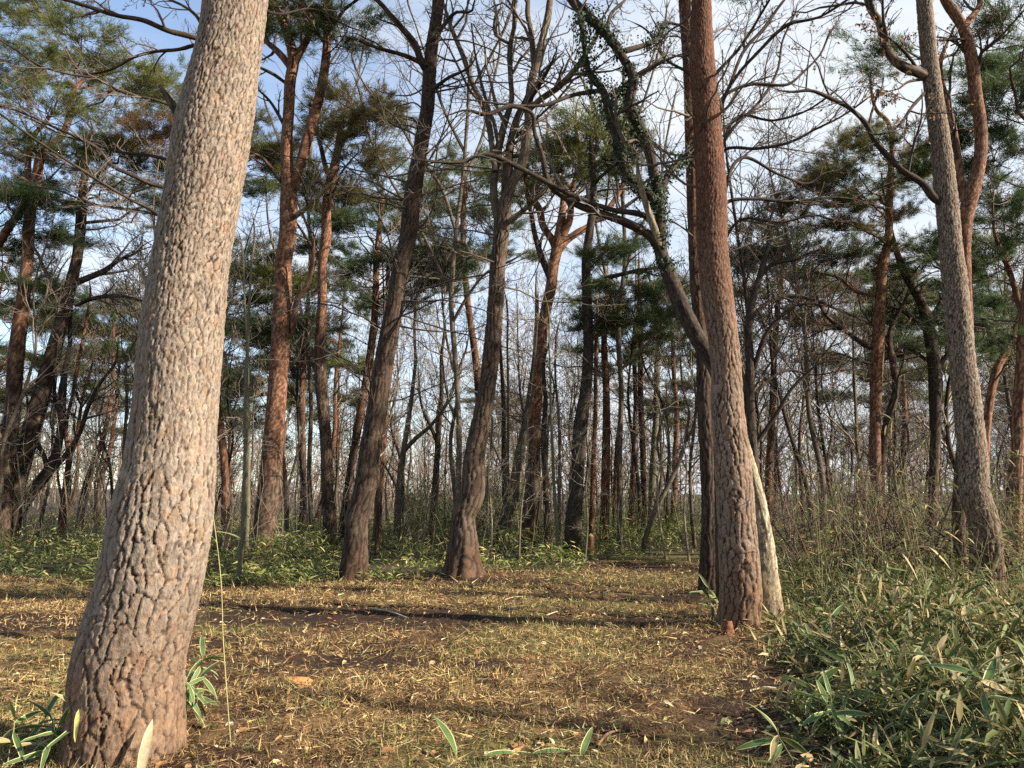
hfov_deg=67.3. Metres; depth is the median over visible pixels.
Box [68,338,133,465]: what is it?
slender tree
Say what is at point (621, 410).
bare tree
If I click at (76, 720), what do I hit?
cut leaf
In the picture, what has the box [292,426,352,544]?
sapling
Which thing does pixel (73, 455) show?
slender tree
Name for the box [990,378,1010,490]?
slender tree
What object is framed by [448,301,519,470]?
slender tree
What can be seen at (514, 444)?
slender tree
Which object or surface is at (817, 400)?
slender tree
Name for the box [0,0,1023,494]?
sky
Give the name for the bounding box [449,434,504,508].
sapling
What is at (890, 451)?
slender tree
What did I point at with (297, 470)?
sapling
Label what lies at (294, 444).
slender tree
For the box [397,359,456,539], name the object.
sapling
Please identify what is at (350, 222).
pine tree
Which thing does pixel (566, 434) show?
slender tree
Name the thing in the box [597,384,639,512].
slender tree
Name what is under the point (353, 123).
pine tree
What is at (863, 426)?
distant pine
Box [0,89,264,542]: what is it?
pine tree
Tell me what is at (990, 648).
sasa plant
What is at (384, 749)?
fallen leaves
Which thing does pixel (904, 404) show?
distant pine
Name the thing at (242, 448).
slender tree
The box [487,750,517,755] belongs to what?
cut leaf
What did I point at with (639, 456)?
slender tree
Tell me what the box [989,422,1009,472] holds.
slender tree
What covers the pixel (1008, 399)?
slender tree
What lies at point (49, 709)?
sasa plant
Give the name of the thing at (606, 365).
pine tree
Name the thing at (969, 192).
pine tree
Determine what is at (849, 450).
slender tree
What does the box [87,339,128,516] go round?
slender tree
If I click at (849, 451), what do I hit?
slender tree
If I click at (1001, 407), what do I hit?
distant pine
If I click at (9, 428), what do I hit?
slender tree
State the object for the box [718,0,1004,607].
pine tree
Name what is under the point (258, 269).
pine tree
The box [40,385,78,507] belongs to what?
slender tree
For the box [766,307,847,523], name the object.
slender tree
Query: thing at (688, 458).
slender tree
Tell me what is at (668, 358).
distant pine
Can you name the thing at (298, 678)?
piece of bark
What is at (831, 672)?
sasa plant
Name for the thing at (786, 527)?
bare shrub
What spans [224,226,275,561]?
sapling
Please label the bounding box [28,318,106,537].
slender tree
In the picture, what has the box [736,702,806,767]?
sasa plant
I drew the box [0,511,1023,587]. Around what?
sasa carpet
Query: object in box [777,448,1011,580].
bare shrub
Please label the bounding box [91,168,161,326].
slender tree
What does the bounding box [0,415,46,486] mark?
slender tree
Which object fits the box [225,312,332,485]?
distant pine
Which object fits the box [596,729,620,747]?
fallen stick
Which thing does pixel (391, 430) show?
slender tree
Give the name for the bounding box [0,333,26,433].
distant pine
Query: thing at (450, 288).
bare tree
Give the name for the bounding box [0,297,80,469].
distant pine
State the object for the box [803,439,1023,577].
bare shrub
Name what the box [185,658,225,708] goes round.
sasa plant
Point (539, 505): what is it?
slender tree
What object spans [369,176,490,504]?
slender tree
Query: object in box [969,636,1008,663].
sasa plant
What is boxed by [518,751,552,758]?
cut leaf
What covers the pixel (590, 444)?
slender tree
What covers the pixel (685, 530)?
sapling
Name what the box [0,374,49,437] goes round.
slender tree
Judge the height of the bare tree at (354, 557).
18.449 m
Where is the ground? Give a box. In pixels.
[0,488,1020,767]
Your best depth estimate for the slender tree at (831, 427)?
25.65 m
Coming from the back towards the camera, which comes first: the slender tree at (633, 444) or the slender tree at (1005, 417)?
the slender tree at (1005, 417)
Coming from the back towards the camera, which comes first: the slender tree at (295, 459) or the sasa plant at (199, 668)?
the slender tree at (295, 459)
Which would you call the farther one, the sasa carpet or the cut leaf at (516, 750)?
the sasa carpet
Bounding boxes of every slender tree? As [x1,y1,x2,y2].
[0,136,98,509]
[0,252,36,386]
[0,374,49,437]
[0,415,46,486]
[2,329,49,435]
[24,290,131,538]
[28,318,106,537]
[31,421,54,503]
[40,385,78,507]
[44,387,101,511]
[45,279,139,499]
[60,350,121,525]
[61,106,169,383]
[61,378,86,473]
[64,182,159,409]
[66,399,97,489]
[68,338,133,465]
[70,387,107,512]
[75,421,90,487]
[85,392,124,520]
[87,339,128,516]
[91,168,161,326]
[99,206,156,457]
[119,173,260,448]
[120,102,319,415]
[156,124,327,549]
[211,308,270,537]
[215,405,231,518]
[225,373,264,507]
[226,146,379,537]
[227,413,258,476]
[232,420,262,479]
[237,291,337,451]
[241,400,263,513]
[242,305,315,527]
[285,421,306,488]
[286,299,342,524]
[291,408,318,510]
[301,295,402,476]
[313,322,350,514]
[313,379,345,504]
[316,424,348,503]
[328,302,371,518]
[329,126,427,558]
[329,360,363,482]
[330,403,358,474]
[342,274,436,540]
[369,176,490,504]
[384,367,429,527]
[386,427,412,512]
[387,383,408,466]
[398,355,435,502]
[399,296,447,510]
[400,280,480,498]
[404,286,470,459]
[409,333,465,500]
[411,427,432,503]
[440,388,473,472]
[444,414,469,472]
[447,343,517,462]
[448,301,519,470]
[451,222,567,528]
[453,357,515,479]
[460,389,510,483]
[464,357,513,485]
[486,356,525,504]
[486,409,513,495]
[487,340,513,492]
[492,378,549,478]
[493,342,528,510]
[493,407,520,468]
[496,337,542,518]
[499,264,580,543]
[503,320,553,412]
[524,382,561,469]
[534,270,612,522]
[540,368,565,512]
[540,407,557,505]
[547,308,613,451]
[547,326,607,501]
[547,390,576,488]
[549,376,590,508]
[555,381,591,474]
[561,405,602,508]
[568,165,690,542]
[570,306,638,501]
[573,342,613,517]
[593,204,691,540]
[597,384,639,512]
[601,343,651,520]
[608,312,671,484]
[609,253,699,548]
[612,426,647,494]
[623,415,650,497]
[623,417,650,489]
[629,0,841,424]
[658,388,699,504]
[659,375,695,509]
[662,430,697,505]
[663,376,684,475]
[665,257,766,398]
[676,207,835,417]
[678,177,775,532]
[682,393,699,462]
[720,75,827,538]
[727,83,845,524]
[731,234,829,474]
[736,282,806,487]
[751,157,858,530]
[755,321,806,504]
[756,281,806,501]
[757,369,789,483]
[759,184,917,526]
[759,367,791,457]
[760,203,869,535]
[760,362,799,478]
[760,391,783,484]
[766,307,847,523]
[773,421,787,501]
[776,266,870,540]
[782,350,840,503]
[788,235,927,468]
[788,336,829,496]
[795,310,866,504]
[796,391,827,510]
[802,414,855,481]
[816,404,864,499]
[817,277,927,532]
[818,421,855,501]
[823,305,869,508]
[832,380,864,499]
[838,406,869,491]
[840,331,928,497]
[840,369,893,484]
[841,419,867,501]
[844,401,869,471]
[845,282,943,531]
[847,234,927,503]
[868,365,928,524]
[881,392,945,497]
[883,332,942,506]
[884,279,986,470]
[888,335,954,470]
[895,129,1023,468]
[897,259,1016,545]
[913,382,953,511]
[921,385,956,479]
[922,385,955,506]
[923,389,956,476]
[971,197,1023,544]
[974,124,1023,530]
[974,223,1023,457]
[977,307,1013,521]
[978,372,1013,505]
[980,289,1023,499]
[981,204,1023,311]
[981,362,1010,438]
[984,360,1012,507]
[985,394,1009,476]
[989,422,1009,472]
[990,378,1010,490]
[991,407,1010,473]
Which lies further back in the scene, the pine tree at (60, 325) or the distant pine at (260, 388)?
the distant pine at (260, 388)
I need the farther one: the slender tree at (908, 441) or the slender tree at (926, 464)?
the slender tree at (926, 464)
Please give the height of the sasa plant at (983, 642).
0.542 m
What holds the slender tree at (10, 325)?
on the ground
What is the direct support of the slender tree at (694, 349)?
on the ground
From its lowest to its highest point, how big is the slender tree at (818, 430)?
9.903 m
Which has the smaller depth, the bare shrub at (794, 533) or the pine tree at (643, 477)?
the bare shrub at (794, 533)
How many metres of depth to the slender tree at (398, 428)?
57.75 m
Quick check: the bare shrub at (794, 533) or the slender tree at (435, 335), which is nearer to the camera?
the bare shrub at (794, 533)
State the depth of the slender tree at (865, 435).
79.66 m
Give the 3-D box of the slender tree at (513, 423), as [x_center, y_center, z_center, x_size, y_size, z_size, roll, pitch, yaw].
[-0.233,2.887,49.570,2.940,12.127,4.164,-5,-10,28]
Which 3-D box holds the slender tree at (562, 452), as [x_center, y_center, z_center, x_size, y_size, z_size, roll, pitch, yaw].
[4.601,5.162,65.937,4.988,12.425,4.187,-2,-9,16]
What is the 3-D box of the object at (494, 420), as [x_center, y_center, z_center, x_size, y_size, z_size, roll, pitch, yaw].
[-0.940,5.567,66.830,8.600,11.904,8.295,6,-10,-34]
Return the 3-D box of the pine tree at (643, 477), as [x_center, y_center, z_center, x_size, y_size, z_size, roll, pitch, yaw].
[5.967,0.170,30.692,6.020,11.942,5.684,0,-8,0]
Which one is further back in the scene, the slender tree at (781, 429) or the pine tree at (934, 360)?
the slender tree at (781, 429)
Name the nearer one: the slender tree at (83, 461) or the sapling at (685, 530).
the sapling at (685, 530)
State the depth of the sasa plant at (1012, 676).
5.23 m
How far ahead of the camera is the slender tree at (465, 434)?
45.39 m
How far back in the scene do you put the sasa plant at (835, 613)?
7.39 m
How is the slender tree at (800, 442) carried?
on the ground
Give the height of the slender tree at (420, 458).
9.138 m
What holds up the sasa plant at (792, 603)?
on the ground
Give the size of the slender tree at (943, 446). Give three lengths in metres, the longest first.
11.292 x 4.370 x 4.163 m
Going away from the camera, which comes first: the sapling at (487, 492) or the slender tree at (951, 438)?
the sapling at (487, 492)
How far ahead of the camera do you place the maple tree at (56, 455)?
26.06 m
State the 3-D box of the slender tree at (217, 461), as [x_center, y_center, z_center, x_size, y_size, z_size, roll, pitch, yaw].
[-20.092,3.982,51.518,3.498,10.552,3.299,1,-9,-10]
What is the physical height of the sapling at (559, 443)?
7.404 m
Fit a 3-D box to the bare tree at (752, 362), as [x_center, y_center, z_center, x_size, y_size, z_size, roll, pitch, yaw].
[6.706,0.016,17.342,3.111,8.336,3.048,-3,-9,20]
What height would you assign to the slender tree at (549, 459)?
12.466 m
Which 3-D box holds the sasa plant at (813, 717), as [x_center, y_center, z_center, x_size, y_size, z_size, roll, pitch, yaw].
[1.984,2.126,4.850,0.446,0.425,0.384,-3,-9,17]
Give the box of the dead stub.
[401,503,404,542]
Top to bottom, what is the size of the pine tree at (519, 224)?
16.862 m
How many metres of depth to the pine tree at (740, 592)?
9.35 m
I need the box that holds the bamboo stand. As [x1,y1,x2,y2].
[391,461,1006,546]
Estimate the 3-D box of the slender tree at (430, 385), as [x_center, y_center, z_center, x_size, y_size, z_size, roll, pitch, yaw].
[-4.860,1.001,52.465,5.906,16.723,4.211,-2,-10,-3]
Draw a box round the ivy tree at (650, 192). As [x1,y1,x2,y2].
[372,0,785,618]
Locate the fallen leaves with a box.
[0,560,880,767]
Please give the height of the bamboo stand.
3.606 m
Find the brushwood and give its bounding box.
[0,417,1023,561]
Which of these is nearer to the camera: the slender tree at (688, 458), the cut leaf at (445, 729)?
the cut leaf at (445, 729)
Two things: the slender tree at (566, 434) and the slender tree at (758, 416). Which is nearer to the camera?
the slender tree at (758, 416)
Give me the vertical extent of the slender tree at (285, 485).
13.697 m
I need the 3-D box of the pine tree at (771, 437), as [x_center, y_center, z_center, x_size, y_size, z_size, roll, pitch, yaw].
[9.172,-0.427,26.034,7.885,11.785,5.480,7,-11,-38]
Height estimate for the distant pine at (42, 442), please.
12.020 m
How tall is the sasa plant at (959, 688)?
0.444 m
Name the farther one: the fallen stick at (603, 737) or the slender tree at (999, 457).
the slender tree at (999, 457)
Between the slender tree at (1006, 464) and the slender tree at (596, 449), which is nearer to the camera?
the slender tree at (1006, 464)
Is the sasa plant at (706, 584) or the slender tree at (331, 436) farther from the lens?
the slender tree at (331, 436)
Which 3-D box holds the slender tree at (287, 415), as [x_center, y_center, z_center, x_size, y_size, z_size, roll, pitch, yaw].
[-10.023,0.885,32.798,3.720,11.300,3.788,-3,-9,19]
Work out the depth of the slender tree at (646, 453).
65.39 m
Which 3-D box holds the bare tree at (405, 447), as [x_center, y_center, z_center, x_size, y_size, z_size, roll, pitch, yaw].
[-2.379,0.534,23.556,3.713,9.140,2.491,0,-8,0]
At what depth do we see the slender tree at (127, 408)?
25.90 m
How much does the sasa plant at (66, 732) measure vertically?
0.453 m
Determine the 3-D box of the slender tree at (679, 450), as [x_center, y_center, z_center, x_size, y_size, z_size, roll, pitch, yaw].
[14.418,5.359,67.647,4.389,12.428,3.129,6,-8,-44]
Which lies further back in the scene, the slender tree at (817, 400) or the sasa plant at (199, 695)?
the slender tree at (817, 400)
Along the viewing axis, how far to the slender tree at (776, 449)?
35.23 m
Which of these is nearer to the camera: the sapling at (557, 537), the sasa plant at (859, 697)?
the sasa plant at (859, 697)
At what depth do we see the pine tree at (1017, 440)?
16.52 m
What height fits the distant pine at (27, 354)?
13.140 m
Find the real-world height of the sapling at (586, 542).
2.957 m
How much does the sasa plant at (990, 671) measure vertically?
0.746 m
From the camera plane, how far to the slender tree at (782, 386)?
27.28 m
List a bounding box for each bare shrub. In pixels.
[672,428,902,549]
[757,416,947,568]
[765,469,949,576]
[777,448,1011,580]
[777,456,1023,564]
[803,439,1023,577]
[842,467,1023,589]
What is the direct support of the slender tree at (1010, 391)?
on the ground
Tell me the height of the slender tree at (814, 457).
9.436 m
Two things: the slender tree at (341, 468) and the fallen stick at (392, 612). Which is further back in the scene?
the slender tree at (341, 468)
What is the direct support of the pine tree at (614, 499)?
on the ground
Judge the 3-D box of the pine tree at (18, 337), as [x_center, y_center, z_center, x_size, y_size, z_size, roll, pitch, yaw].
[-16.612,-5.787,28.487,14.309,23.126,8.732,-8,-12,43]
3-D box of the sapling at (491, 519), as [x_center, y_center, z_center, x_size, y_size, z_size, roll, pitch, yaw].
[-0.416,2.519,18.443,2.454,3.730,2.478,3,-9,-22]
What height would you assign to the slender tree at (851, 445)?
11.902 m
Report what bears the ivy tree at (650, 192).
on the ground
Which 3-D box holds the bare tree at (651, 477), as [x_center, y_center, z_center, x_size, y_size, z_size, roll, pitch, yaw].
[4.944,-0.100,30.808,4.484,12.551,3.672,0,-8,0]
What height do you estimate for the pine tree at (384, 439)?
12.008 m
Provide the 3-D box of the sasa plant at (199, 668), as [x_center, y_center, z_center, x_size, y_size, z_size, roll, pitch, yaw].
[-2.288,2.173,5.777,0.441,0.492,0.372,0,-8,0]
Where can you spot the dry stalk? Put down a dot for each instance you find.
(222, 630)
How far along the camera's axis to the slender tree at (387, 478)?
40.05 m
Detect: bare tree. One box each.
[0,0,369,237]
[25,262,135,541]
[255,0,420,540]
[280,0,550,505]
[380,266,483,548]
[393,293,484,543]
[428,262,549,503]
[459,320,623,553]
[509,1,727,548]
[593,234,693,536]
[606,0,896,604]
[621,346,698,552]
[732,203,882,475]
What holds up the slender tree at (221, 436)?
on the ground
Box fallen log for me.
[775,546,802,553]
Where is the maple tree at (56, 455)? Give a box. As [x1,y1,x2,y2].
[0,273,130,543]
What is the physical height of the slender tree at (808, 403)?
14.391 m
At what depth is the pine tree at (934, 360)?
21.19 m
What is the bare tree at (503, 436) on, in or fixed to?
on the ground
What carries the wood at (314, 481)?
on the ground
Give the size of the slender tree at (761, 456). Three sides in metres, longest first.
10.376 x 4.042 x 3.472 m
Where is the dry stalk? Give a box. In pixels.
[211,518,238,746]
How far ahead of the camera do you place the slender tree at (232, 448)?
25.67 m
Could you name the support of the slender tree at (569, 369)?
on the ground
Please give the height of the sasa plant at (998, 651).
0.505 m
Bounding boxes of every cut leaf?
[74,708,79,741]
[137,719,153,767]
[433,716,456,755]
[444,760,471,767]
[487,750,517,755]
[510,748,520,756]
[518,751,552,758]
[533,747,572,752]
[580,727,592,754]
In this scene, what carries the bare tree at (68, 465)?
on the ground
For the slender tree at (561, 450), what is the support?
on the ground
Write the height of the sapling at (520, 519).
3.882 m
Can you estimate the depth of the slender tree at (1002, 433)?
31.09 m
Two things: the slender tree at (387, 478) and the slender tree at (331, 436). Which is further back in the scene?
the slender tree at (331, 436)
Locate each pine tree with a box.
[0,0,188,546]
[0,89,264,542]
[0,170,113,321]
[55,0,267,767]
[217,100,320,546]
[224,300,363,535]
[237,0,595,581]
[248,0,415,558]
[272,66,418,553]
[272,140,492,541]
[315,194,449,546]
[350,134,549,525]
[460,231,578,546]
[473,83,660,552]
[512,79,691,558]
[550,247,676,541]
[552,297,667,542]
[572,360,693,538]
[590,0,762,634]
[592,245,743,530]
[592,277,690,538]
[609,269,697,534]
[613,0,789,593]
[714,0,1023,576]
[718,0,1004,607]
[727,208,871,532]
[729,69,968,531]
[824,0,1023,565]
[849,180,1017,550]
[896,17,1023,470]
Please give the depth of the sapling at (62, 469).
23.11 m
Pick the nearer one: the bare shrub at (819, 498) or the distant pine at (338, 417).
the bare shrub at (819, 498)
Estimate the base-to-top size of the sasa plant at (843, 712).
0.466 m
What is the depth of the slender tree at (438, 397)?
48.59 m
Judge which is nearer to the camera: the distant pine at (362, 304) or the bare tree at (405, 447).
the bare tree at (405, 447)
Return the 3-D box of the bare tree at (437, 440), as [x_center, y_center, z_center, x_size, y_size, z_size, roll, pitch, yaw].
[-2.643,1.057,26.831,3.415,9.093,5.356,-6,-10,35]
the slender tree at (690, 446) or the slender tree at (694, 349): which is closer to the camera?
the slender tree at (694, 349)
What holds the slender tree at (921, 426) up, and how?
on the ground
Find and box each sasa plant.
[0,700,58,766]
[2,689,63,756]
[3,707,69,767]
[6,700,60,751]
[42,692,94,752]
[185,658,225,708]
[185,676,205,727]
[186,635,228,699]
[187,682,223,720]
[689,573,717,611]
[696,587,718,619]
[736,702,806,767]
[778,667,840,723]
[783,594,803,613]
[785,618,824,668]
[788,680,861,741]
[801,649,859,692]
[803,617,844,664]
[803,654,853,685]
[811,670,870,751]
[820,604,857,646]
[830,630,866,670]
[839,660,899,721]
[856,681,924,740]
[869,692,928,761]
[871,682,961,737]
[872,633,920,693]
[874,641,938,693]
[916,667,977,727]
[921,645,1023,731]
[921,672,988,723]
[922,670,997,720]
[965,646,1005,718]
[967,667,1009,705]
[969,623,1001,655]
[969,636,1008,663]
[973,702,1023,765]
[974,640,997,682]
[992,673,1020,701]
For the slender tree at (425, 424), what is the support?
on the ground
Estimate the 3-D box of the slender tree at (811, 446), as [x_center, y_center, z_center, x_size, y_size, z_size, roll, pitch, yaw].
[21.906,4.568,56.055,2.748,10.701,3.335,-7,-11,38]
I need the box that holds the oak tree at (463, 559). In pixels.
[372,0,648,578]
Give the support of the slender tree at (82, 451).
on the ground
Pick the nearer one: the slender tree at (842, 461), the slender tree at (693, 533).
the slender tree at (693, 533)
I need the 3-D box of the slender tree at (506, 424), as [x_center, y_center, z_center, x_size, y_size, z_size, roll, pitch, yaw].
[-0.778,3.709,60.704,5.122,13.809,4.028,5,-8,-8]
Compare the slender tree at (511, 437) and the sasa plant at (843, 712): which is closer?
the sasa plant at (843, 712)
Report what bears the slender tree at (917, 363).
on the ground
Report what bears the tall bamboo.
on the ground
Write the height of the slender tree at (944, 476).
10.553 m
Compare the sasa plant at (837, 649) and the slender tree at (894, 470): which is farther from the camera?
the slender tree at (894, 470)
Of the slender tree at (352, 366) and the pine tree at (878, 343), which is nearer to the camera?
the pine tree at (878, 343)
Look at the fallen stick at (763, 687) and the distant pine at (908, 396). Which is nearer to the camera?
the fallen stick at (763, 687)
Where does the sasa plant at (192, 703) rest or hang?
on the ground
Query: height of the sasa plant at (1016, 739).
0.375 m
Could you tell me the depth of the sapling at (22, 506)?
22.93 m
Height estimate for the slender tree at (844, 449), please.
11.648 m
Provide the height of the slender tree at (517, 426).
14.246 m
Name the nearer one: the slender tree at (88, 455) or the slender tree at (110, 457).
the slender tree at (110, 457)
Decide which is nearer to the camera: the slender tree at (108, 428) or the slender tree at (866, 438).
the slender tree at (108, 428)
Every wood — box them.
[1,376,1023,512]
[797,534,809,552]
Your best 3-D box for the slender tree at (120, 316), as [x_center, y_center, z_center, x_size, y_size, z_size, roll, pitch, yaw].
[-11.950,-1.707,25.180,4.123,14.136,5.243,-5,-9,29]
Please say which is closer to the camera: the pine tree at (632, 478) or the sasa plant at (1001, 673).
the sasa plant at (1001, 673)
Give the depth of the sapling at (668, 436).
25.40 m
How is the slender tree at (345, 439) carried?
on the ground
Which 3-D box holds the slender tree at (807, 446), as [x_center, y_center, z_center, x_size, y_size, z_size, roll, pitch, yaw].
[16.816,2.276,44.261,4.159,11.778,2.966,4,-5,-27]
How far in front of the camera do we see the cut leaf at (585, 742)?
4.67 m
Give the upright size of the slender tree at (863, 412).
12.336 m
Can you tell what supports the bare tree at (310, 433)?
on the ground
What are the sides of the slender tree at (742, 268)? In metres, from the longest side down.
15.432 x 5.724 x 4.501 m
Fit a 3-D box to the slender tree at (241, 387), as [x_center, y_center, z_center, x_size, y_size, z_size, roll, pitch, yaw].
[-9.081,-1.682,24.490,5.279,14.232,4.151,4,-15,15]
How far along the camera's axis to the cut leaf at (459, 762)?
4.42 m
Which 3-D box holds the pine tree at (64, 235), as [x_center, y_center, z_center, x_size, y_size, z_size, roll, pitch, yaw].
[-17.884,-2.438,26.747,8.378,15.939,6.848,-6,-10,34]
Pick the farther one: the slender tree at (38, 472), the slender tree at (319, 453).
the slender tree at (38, 472)
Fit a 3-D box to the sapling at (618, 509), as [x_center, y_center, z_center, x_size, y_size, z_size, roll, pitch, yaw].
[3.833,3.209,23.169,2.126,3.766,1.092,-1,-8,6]
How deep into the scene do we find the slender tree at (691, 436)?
69.81 m
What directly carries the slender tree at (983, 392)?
on the ground
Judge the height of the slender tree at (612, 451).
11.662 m
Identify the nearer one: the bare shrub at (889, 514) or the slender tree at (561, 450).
the bare shrub at (889, 514)
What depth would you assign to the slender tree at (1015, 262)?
27.11 m
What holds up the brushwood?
on the ground
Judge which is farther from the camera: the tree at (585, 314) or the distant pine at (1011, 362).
the distant pine at (1011, 362)
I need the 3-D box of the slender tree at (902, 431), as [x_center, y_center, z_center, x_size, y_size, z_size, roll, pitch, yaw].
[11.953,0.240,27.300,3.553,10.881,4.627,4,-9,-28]
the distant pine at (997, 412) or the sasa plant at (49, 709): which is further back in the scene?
the distant pine at (997, 412)
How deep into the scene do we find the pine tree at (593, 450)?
26.92 m
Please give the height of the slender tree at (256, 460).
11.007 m
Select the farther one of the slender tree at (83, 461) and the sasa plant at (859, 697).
the slender tree at (83, 461)
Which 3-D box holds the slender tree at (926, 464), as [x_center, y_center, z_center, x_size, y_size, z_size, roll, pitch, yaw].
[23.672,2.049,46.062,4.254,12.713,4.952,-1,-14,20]
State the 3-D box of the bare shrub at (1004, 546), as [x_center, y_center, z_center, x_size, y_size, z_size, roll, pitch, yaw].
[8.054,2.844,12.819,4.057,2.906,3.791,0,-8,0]
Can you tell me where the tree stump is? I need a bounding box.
[587,533,594,554]
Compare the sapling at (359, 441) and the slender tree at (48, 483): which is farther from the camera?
the slender tree at (48, 483)
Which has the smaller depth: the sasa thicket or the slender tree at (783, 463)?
the sasa thicket
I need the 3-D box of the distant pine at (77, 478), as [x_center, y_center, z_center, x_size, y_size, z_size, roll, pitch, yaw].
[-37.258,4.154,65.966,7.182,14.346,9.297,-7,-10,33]
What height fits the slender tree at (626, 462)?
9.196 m
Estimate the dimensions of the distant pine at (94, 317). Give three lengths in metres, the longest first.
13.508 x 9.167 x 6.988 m
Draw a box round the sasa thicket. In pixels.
[739,508,1023,767]
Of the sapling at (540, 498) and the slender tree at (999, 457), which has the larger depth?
the slender tree at (999, 457)
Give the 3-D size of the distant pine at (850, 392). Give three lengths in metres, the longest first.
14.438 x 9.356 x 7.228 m
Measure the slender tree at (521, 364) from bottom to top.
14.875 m
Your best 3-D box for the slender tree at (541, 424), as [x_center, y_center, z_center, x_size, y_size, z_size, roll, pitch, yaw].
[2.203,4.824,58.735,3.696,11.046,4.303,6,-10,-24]
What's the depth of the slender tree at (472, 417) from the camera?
49.44 m
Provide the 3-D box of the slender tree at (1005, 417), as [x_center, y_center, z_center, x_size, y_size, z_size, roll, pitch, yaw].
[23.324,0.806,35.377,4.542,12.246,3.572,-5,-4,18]
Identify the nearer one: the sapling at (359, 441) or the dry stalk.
the dry stalk
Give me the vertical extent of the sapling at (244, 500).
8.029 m
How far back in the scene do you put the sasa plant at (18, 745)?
4.29 m
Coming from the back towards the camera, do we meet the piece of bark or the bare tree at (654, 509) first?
the bare tree at (654, 509)
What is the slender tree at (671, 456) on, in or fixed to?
on the ground
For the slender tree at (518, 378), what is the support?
on the ground
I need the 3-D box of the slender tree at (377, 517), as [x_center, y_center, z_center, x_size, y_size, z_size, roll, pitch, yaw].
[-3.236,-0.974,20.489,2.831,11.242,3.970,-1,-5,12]
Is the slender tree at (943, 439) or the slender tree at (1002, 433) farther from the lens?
the slender tree at (943, 439)
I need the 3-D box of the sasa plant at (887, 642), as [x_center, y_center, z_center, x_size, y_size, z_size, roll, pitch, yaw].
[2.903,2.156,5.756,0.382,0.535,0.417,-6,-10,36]
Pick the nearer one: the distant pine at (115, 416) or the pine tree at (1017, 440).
the pine tree at (1017, 440)
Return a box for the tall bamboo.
[761,414,1023,615]
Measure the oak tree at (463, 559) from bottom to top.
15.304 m
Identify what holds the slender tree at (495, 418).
on the ground
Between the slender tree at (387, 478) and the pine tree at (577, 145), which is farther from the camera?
the slender tree at (387, 478)
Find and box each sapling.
[0,405,60,549]
[20,403,104,546]
[36,415,120,518]
[71,355,134,544]
[221,144,362,584]
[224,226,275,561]
[251,409,307,544]
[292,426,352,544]
[295,402,349,541]
[338,370,406,552]
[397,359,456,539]
[416,372,471,545]
[435,426,545,563]
[446,395,529,555]
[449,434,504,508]
[470,261,560,502]
[503,289,603,564]
[505,408,584,562]
[508,441,568,547]
[515,318,608,548]
[549,422,604,511]
[554,443,613,558]
[607,431,674,547]
[614,370,699,559]
[634,376,700,543]
[645,425,700,561]
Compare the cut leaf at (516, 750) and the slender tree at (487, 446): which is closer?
the cut leaf at (516, 750)
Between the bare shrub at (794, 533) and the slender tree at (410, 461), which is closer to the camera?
the bare shrub at (794, 533)
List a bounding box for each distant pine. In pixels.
[0,241,90,426]
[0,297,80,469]
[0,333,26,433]
[0,405,45,443]
[22,364,127,514]
[28,274,141,531]
[61,316,139,524]
[216,350,294,474]
[217,367,295,523]
[218,367,263,461]
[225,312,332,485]
[286,334,403,500]
[295,264,403,524]
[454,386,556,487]
[611,343,697,515]
[644,369,756,462]
[793,261,948,525]
[819,266,946,516]
[829,381,924,484]
[851,352,951,469]
[925,346,1023,516]
[937,282,1023,529]
[984,378,1023,463]
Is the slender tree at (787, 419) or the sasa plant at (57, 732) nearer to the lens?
the sasa plant at (57, 732)
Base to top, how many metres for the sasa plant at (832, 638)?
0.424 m
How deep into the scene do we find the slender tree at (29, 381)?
68.15 m
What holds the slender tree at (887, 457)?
on the ground
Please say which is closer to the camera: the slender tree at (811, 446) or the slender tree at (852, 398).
the slender tree at (852, 398)
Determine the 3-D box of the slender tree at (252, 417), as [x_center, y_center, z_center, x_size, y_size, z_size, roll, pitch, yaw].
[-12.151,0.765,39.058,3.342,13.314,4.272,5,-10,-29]
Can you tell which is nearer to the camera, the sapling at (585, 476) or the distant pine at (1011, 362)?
the sapling at (585, 476)
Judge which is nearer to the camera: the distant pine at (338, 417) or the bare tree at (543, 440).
the bare tree at (543, 440)
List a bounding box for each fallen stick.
[371,608,407,618]
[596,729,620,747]
[645,683,694,693]
[749,686,786,690]
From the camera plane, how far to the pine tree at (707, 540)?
12.66 m
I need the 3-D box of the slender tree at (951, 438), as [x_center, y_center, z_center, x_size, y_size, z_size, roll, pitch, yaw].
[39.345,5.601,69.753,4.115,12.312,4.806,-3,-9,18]
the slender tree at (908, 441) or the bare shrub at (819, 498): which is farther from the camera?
the slender tree at (908, 441)
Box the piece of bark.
[281,676,312,685]
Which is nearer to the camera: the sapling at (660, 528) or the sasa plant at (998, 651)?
the sasa plant at (998, 651)
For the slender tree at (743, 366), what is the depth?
31.75 m
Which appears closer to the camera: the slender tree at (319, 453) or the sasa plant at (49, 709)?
the sasa plant at (49, 709)
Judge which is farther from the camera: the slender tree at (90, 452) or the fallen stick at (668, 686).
the slender tree at (90, 452)
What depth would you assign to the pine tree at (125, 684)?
4.62 m

